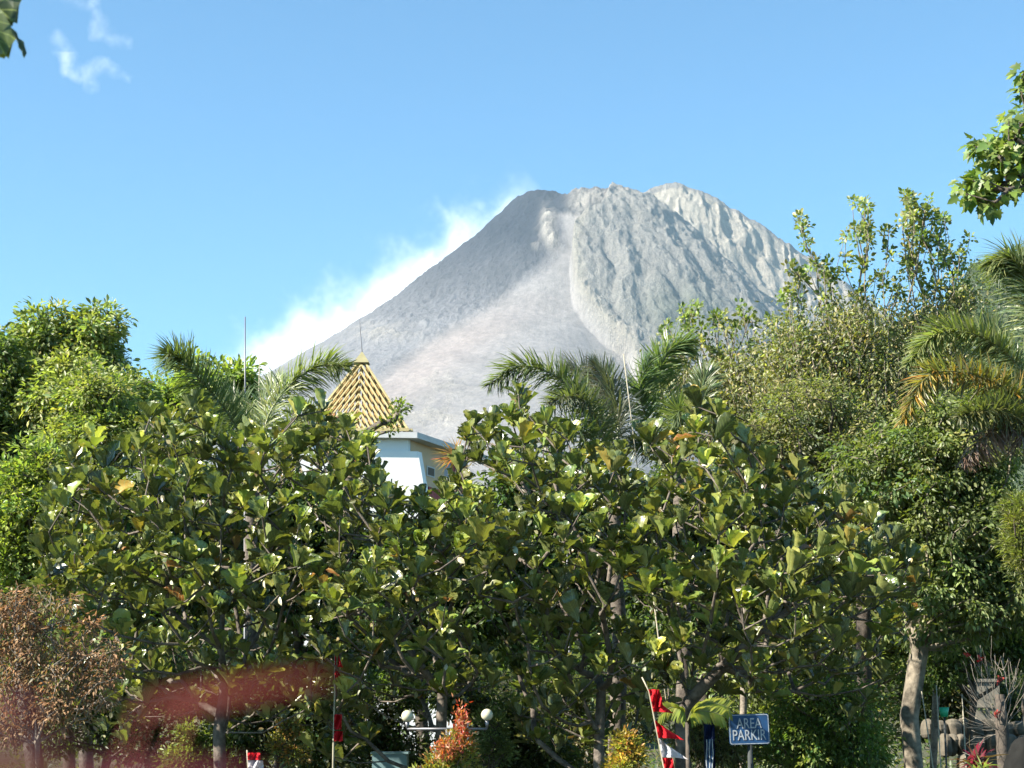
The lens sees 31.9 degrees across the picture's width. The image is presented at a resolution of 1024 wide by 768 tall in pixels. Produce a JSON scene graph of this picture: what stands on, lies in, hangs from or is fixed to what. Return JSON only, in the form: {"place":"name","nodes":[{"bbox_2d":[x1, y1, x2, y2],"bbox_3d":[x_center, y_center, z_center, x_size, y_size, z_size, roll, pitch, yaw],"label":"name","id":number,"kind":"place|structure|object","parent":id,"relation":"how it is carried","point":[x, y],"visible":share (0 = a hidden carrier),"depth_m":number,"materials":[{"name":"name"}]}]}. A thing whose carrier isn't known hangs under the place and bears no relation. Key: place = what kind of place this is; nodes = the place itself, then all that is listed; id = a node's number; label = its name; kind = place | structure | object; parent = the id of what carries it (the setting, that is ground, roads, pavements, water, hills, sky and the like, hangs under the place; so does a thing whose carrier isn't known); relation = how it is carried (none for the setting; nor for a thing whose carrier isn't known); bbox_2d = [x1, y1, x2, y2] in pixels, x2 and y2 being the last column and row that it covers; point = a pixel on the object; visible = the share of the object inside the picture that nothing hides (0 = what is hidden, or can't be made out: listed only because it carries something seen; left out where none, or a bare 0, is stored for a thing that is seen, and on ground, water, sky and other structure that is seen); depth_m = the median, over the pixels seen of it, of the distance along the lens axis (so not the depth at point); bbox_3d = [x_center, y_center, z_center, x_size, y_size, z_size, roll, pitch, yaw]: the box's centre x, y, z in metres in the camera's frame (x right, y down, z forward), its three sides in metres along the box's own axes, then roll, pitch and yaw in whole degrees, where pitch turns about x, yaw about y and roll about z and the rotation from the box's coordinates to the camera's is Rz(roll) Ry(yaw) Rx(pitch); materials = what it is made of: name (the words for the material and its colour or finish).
{"place":"outdoors","nodes":[
{"label":"outdoors","id":0,"kind":"place"},
{"bbox_2d":[124,182,892,505],"bbox_3d":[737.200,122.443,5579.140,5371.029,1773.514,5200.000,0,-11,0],"label":"volcano","id":1,"kind":"structure","parent":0,"point":[613,270],"depth_m":5128.66,"materials":[{"name":"grey stone"}]},
{"bbox_2d":[0,623,1023,767],"bbox_3d":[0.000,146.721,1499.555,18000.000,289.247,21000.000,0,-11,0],"label":"ground","id":2,"kind":"structure","parent":0,"point":[924,754],"depth_m":51.72,"materials":[{"name":"plant"}]},
{"bbox_2d":[0,0,26,58],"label":"fig sapling","id":3,"kind":"object","parent":2,"relation":"on","point":[9,10],"visible":1,"depth_m":3.38,"materials":[{"name":"green plant"}]},
{"bbox_2d":[0,322,53,465],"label":"broadleaf tree","id":4,"kind":"object","parent":2,"relation":"on","point":[11,358],"visible":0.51,"depth_m":33.24,"materials":[{"name":"green plant"}]},
{"bbox_2d":[0,431,124,765],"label":"broadleaf tree","id":5,"kind":"object","parent":2,"relation":"on","point":[22,484],"visible":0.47,"depth_m":23.74,"materials":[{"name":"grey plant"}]},
{"bbox_2d":[0,581,137,764],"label":"dry shrub","id":6,"kind":"object","parent":2,"relation":"on","point":[41,718],"visible":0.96,"depth_m":16.23,"materials":[{"name":"brown plant"}]},
{"bbox_2d":[0,294,167,767],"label":"broadleaf tree","id":7,"kind":"object","parent":2,"relation":"on","point":[85,338],"visible":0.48,"depth_m":34.25,"materials":[{"name":"green plant"}]},
{"bbox_2d":[21,363,165,767],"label":"broadleaf tree","id":8,"kind":"object","parent":2,"relation":"on","point":[96,400],"visible":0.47,"depth_m":29.15,"materials":[{"name":"green plant"}]},
{"bbox_2d":[0,633,236,766],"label":"green bush","id":9,"kind":"object","parent":2,"relation":"on","point":[108,744],"visible":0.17,"depth_m":24.37,"materials":[{"name":"green plant"}]},
{"bbox_2d":[0,675,337,767],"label":"red leaved plant","id":10,"kind":"object","parent":2,"relation":"on","point":[188,699],"visible":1,"depth_m":0.20,"materials":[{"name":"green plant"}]},
{"bbox_2d":[75,441,272,762],"bbox_3d":[-6.001,4.587,30.118,4.077,7.410,2.914,0,-11,0],"label":"broadleaf tree","id":11,"kind":"object","parent":2,"relation":"on","point":[196,609],"visible":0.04,"depth_m":30.04,"materials":[{"name":"green plant"}]},
{"bbox_2d":[147,716,213,766],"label":"hedge shrub","id":12,"kind":"object","parent":2,"relation":"on","point":[191,748],"visible":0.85,"depth_m":23.41,"materials":[{"name":"green plant"}]},
{"bbox_2d":[20,387,342,767],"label":"fiddle leaf fig","id":13,"kind":"object","parent":2,"relation":"on","point":[207,581],"visible":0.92,"depth_m":20.05,"materials":[{"name":"green plant"}]},
{"bbox_2d":[135,342,268,734],"bbox_3d":[-6.981,4.118,37.862,3.417,10.371,2.510,0,-11,0],"label":"broadleaf tree","id":14,"kind":"object","parent":2,"relation":"on","point":[237,370],"visible":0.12,"depth_m":38.39,"materials":[{"name":"green plant"}]},
{"bbox_2d":[244,317,245,638],"bbox_3d":[-4.142,3.335,27.876,0.292,8.991,0.070,0,-11,0],"label":"mast","id":15,"kind":"object","parent":2,"relation":"on","point":[245,391],"visible":0.17,"depth_m":28.58,"materials":[{"name":"metal"}]},
{"bbox_2d":[145,331,358,754],"bbox_3d":[-3.698,3.322,25.587,2.980,8.156,3.410,0,-11,0],"label":"foxtail palm","id":16,"kind":"object","parent":2,"relation":"on","point":[230,398],"visible":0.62,"depth_m":25.64,"materials":[{"name":"green plant"}]},
{"bbox_2d":[246,750,263,767],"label":"banner","id":17,"kind":"object","parent":2,"relation":"on","point":[253,759],"visible":1,"depth_m":17.11,"materials":[{"name":"red fabric"}]},
{"bbox_2d":[258,351,259,390],"bbox_3d":[-4.144,3.694,28.825,0.093,8.648,0.065,0,-11,0],"label":"mast","id":18,"kind":"object","parent":2,"relation":"on","point":[259,369],"visible":0.13,"depth_m":29.58,"materials":[{"name":"white metal"}]},
{"bbox_2d":[200,671,371,767],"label":"green bush","id":19,"kind":"object","parent":2,"relation":"on","point":[236,749],"visible":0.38,"depth_m":23.34,"materials":[{"name":"green plant"}]},
{"bbox_2d":[263,716,314,767],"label":"shrub","id":20,"kind":"object","parent":2,"relation":"on","point":[289,753],"visible":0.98,"depth_m":20.03,"materials":[{"name":"green plant"}]},
{"bbox_2d":[228,452,374,767],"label":"broadleaf tree","id":21,"kind":"object","parent":2,"relation":"on","point":[317,541],"visible":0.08,"depth_m":31.03,"materials":[{"name":"green plant"}]},
{"bbox_2d":[332,655,342,767],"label":"banner","id":22,"kind":"object","parent":2,"relation":"on","point":[337,725],"visible":0.88,"depth_m":19.63,"materials":[{"name":"red fabric"}]},
{"bbox_2d":[330,396,413,767],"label":"climbing shrub","id":23,"kind":"object","parent":2,"relation":"on","point":[389,421],"visible":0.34,"depth_m":31.37,"materials":[{"name":"green plant"}]},
{"bbox_2d":[328,659,440,767],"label":"green bush","id":24,"kind":"object","parent":2,"relation":"on","point":[388,737],"visible":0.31,"depth_m":24.38,"materials":[{"name":"green plant"}]},
{"bbox_2d":[370,751,409,767],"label":"utility box","id":25,"kind":"object","parent":2,"relation":"on","point":[401,757],"visible":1,"depth_m":21.83,"materials":[{"name":"teal paint"}]},
{"bbox_2d":[299,431,490,754],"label":"building","id":26,"kind":"structure","parent":2,"relation":"on","point":[407,456],"depth_m":50.73,"materials":[{"name":"paint"}]},
{"bbox_2d":[324,318,412,431],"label":"pyramid roof","id":27,"kind":"structure","parent":26,"relation":"attached to","point":[373,392],"depth_m":51.76,"materials":[{"name":"yellow tile"}]},
{"bbox_2d":[426,466,434,477],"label":"vent window","id":28,"kind":"structure","parent":26,"relation":"in","point":[430,472],"depth_m":52.07,"materials":[{"name":"glass"}]},
{"bbox_2d":[428,486,440,499],"bbox_3d":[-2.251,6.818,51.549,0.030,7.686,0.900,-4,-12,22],"label":"door","id":29,"kind":"structure","parent":26,"relation":"in","point":[434,495],"depth_m":52.18,"materials":[{"name":"red paint"}]},
{"bbox_2d":[273,405,519,767],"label":"fiddle leaf fig","id":30,"kind":"object","parent":2,"relation":"on","point":[441,553],"visible":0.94,"depth_m":19.78,"materials":[{"name":"green plant"}]},
{"bbox_2d":[319,487,541,766],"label":"broadleaf tree","id":31,"kind":"object","parent":2,"relation":"on","point":[488,632],"visible":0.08,"depth_m":29.84,"materials":[{"name":"green plant"}]},
{"bbox_2d":[401,709,492,736],"bbox_3d":[-0.668,4.673,18.244,0.946,2.689,0.124,0,-11,0],"label":"twin globe lamp","id":32,"kind":"object","parent":2,"relation":"on","point":[486,716],"visible":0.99,"depth_m":18.45,"materials":[{"name":"metal"}]},
{"bbox_2d":[408,693,486,767],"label":"red tip shrub","id":33,"kind":"object","parent":2,"relation":"on","point":[453,749],"visible":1,"depth_m":17.06,"materials":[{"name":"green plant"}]},
{"bbox_2d":[430,436,478,723],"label":"spiky plant","id":34,"kind":"object","parent":2,"relation":"on","point":[447,458],"visible":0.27,"depth_m":40.35,"materials":[{"name":"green plant"}]},
{"bbox_2d":[461,700,521,767],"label":"feathery shrub","id":35,"kind":"object","parent":2,"relation":"on","point":[494,740],"visible":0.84,"depth_m":21.49,"materials":[{"name":"green plant"}]},
{"bbox_2d":[423,673,591,767],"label":"green bush","id":36,"kind":"object","parent":2,"relation":"on","point":[533,754],"visible":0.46,"depth_m":23.37,"materials":[{"name":"green plant"}]},
{"bbox_2d":[0,657,1021,767],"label":"undergrowth","id":37,"kind":"object","parent":2,"relation":"on","point":[925,763],"visible":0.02,"depth_m":47.65,"materials":[{"name":"green plant"}]},
{"bbox_2d":[0,531,1022,701],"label":"woodland","id":38,"kind":"object","parent":2,"relation":"on","point":[542,658],"visible":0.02,"depth_m":69.04,"materials":[{"name":"green plant"}]},
{"bbox_2d":[471,448,645,723],"bbox_3d":[0.962,4.749,31.141,4.045,7.440,2.886,0,-11,0],"label":"broadleaf tree","id":39,"kind":"object","parent":2,"relation":"on","point":[500,497],"visible":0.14,"depth_m":31.09,"materials":[{"name":"green plant"}]},
{"bbox_2d":[477,347,643,764],"bbox_3d":[0.868,3.162,24.660,1.896,8.119,3.080,-6,-13,29],"label":"foxtail palm","id":40,"kind":"object","parent":2,"relation":"on","point":[600,408],"visible":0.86,"depth_m":24.85,"materials":[{"name":"green plant"}]},
{"bbox_2d":[456,380,674,767],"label":"fiddle leaf fig","id":41,"kind":"object","parent":2,"relation":"on","point":[553,590],"visible":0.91,"depth_m":20.15,"materials":[{"name":"green plant"}]},
{"bbox_2d":[562,353,570,700],"bbox_3d":[0.884,3.629,27.819,0.166,8.393,0.045,0,-11,0],"label":"mast","id":42,"kind":"object","parent":2,"relation":"on","point":[565,466],"visible":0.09,"depth_m":28.28,"materials":[{"name":"metal"}]},
{"bbox_2d":[510,672,673,767],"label":"green bush","id":43,"kind":"object","parent":2,"relation":"on","point":[580,711],"visible":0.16,"depth_m":25.41,"materials":[{"name":"green plant"}]},
{"bbox_2d":[598,724,651,767],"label":"yellow shrub","id":44,"kind":"object","parent":2,"relation":"on","point":[629,750],"visible":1,"depth_m":18.55,"materials":[{"name":"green plant"}]},
{"bbox_2d":[623,354,674,767],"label":"mast","id":45,"kind":"object","parent":2,"relation":"on","point":[646,539],"visible":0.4,"depth_m":24.12,"materials":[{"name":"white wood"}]},
{"bbox_2d":[641,677,686,767],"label":"banner","id":46,"kind":"object","parent":2,"relation":"on","point":[666,750],"visible":1,"depth_m":18.23,"materials":[{"name":"red fabric"}]},
{"bbox_2d":[616,320,730,767],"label":"foxtail palm","id":47,"kind":"object","parent":2,"relation":"on","point":[650,377],"visible":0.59,"depth_m":26.55,"materials":[{"name":"green plant"}]},
{"bbox_2d":[658,697,733,767],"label":"young palm","id":48,"kind":"object","parent":2,"relation":"on","point":[715,710],"visible":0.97,"depth_m":18.53,"materials":[{"name":"green plant"}]},
{"bbox_2d":[602,458,813,767],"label":"broadleaf tree","id":49,"kind":"object","parent":2,"relation":"on","point":[637,611],"visible":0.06,"depth_m":30.06,"materials":[{"name":"green plant"}]},
{"bbox_2d":[703,721,714,767],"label":"banner","id":50,"kind":"object","parent":2,"relation":"on","point":[709,731],"visible":0.66,"depth_m":20.08,"materials":[{"name":"fabric"}]},
{"bbox_2d":[706,739,713,767],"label":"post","id":51,"kind":"object","parent":2,"relation":"on","point":[712,757],"visible":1,"depth_m":19.83,"materials":[{"name":"white paint"}]},
{"bbox_2d":[637,298,796,767],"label":"sparse tree","id":52,"kind":"object","parent":2,"relation":"on","point":[722,354],"visible":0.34,"depth_m":29.45,"materials":[{"name":"green plant"}]},
{"bbox_2d":[665,697,769,767],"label":"green bush","id":53,"kind":"object","parent":2,"relation":"on","point":[728,754],"visible":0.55,"depth_m":22.37,"materials":[{"name":"green plant"}]},
{"bbox_2d":[728,714,769,767],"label":"parking sign","id":54,"kind":"object","parent":2,"relation":"on","point":[749,730],"visible":0.99,"depth_m":18.84,"materials":[{"name":"blue metal"}]},
{"bbox_2d":[603,383,931,767],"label":"fiddle leaf fig","id":55,"kind":"object","parent":2,"relation":"on","point":[842,570],"visible":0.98,"depth_m":19.80,"materials":[{"name":"green plant"}]},
{"bbox_2d":[708,364,912,767],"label":"broadleaf tree","id":56,"kind":"object","parent":2,"relation":"on","point":[798,430],"visible":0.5,"depth_m":26.04,"materials":[{"name":"green plant"}]},
{"bbox_2d":[753,663,906,767],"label":"green bush","id":57,"kind":"object","parent":2,"relation":"on","point":[809,734],"visible":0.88,"depth_m":22.31,"materials":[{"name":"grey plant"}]},
{"bbox_2d":[692,576,971,767],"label":"broadleaf tree","id":58,"kind":"object","parent":2,"relation":"on","point":[754,702],"visible":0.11,"depth_m":29.30,"materials":[{"name":"green plant"}]},
{"bbox_2d":[718,194,959,492],"bbox_3d":[5.073,2.250,27.621,4.094,10.932,2.548,0,-11,0],"label":"sparse tree","id":59,"kind":"object","parent":2,"relation":"on","point":[843,350],"visible":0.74,"depth_m":27.92,"materials":[{"name":"green plant"}]},
{"bbox_2d":[813,369,1023,767],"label":"broadleaf tree","id":60,"kind":"object","parent":2,"relation":"on","point":[928,495],"visible":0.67,"depth_m":24.14,"materials":[{"name":"green plant"}]},
{"bbox_2d":[853,187,998,767],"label":"sparse tree","id":61,"kind":"object","parent":2,"relation":"on","point":[911,261],"visible":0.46,"depth_m":28.67,"materials":[{"name":"green plant"}]},
{"bbox_2d":[921,691,933,767],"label":"bamboo stake","id":62,"kind":"object","parent":2,"relation":"on","point":[927,731],"visible":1,"depth_m":20.12,"materials":[{"name":"grey wood"}]},
{"bbox_2d":[936,685,941,767],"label":"bamboo stake","id":63,"kind":"object","parent":2,"relation":"on","point":[938,728],"visible":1,"depth_m":20.12,"materials":[{"name":"grey wood"}]},
{"bbox_2d":[939,707,948,767],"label":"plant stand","id":64,"kind":"object","parent":2,"relation":"on","point":[943,712],"visible":1,"depth_m":21.10,"materials":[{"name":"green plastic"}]},
{"bbox_2d":[884,661,1022,749],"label":"green bush","id":65,"kind":"object","parent":2,"relation":"on","point":[952,701],"visible":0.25,"depth_m":29.30,"materials":[{"name":"green plant"}]},
{"bbox_2d":[886,590,1023,766],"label":"green bush","id":66,"kind":"object","parent":2,"relation":"on","point":[941,677],"visible":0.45,"depth_m":26.47,"materials":[{"name":"green plant"}]},
{"bbox_2d":[893,229,1023,474],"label":"foxtail palm","id":67,"kind":"object","parent":2,"relation":"on","point":[995,341],"visible":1,"depth_m":21.76,"materials":[{"name":"green plant"}]},
{"bbox_2d":[961,694,966,767],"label":"bamboo stake","id":68,"kind":"object","parent":2,"relation":"on","point":[963,728],"visible":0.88,"depth_m":20.13,"materials":[{"name":"grey wood"}]},
{"bbox_2d":[920,717,1023,767],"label":"terrace wall","id":69,"kind":"structure","parent":2,"relation":"on","point":[955,738],"depth_m":27.89,"materials":[{"name":"stone"}]},
{"bbox_2d":[950,735,1008,767],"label":"cordyline","id":70,"kind":"object","parent":2,"relation":"on","point":[973,755],"visible":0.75,"depth_m":16.64,"materials":[{"name":"red plant"}]},
{"bbox_2d":[965,756,999,767],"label":"cordyline","id":71,"kind":"object","parent":2,"relation":"on","point":[986,765],"visible":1,"depth_m":16.20,"materials":[{"name":"green plant"}]},
{"bbox_2d":[967,679,999,719],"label":"concrete block","id":72,"kind":"structure","parent":2,"relation":"on","point":[979,713],"depth_m":28.91,"materials":[{"name":"grey concrete"}]},
{"bbox_2d":[947,62,1023,225],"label":"overhanging tree","id":73,"kind":"object","parent":2,"relation":"on","point":[1003,155],"visible":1,"depth_m":12.45,"materials":[{"name":"green plant"}]},
{"bbox_2d":[955,636,1023,767],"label":"bare shrub","id":74,"kind":"object","parent":2,"relation":"on","point":[1001,728],"visible":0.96,"depth_m":18.63,"materials":[{"name":"grey plant"}]},
{"bbox_2d":[986,485,1023,724],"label":"conifer shrub","id":75,"kind":"object","parent":2,"relation":"on","point":[1012,514],"visible":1,"depth_m":20.95,"materials":[{"name":"green plant"}]},
{"bbox_2d":[1003,736,1023,767],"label":"boulder","id":76,"kind":"object","parent":2,"relation":"on","point":[1014,758],"visible":1,"depth_m":17.50,"materials":[{"name":"grey stone"}]},
{"bbox_2d":[0,0,1023,389],"label":"sky","id":77,"kind":"structure","parent":0,"point":[290,168],"materials":[{"name":"blue"}]},
{"bbox_2d":[767,253,1023,545],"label":"hill","id":78,"kind":"structure","parent":0,"point":[1013,318],"depth_m":847.75,"materials":[{"name":"green plant"}]},
{"bbox_2d":[762,244,1023,513],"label":"woodland","id":79,"kind":"object","parent":78,"relation":"on","point":[970,266],"visible":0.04,"depth_m":861.68,"materials":[{"name":"green plant"}]}
]}

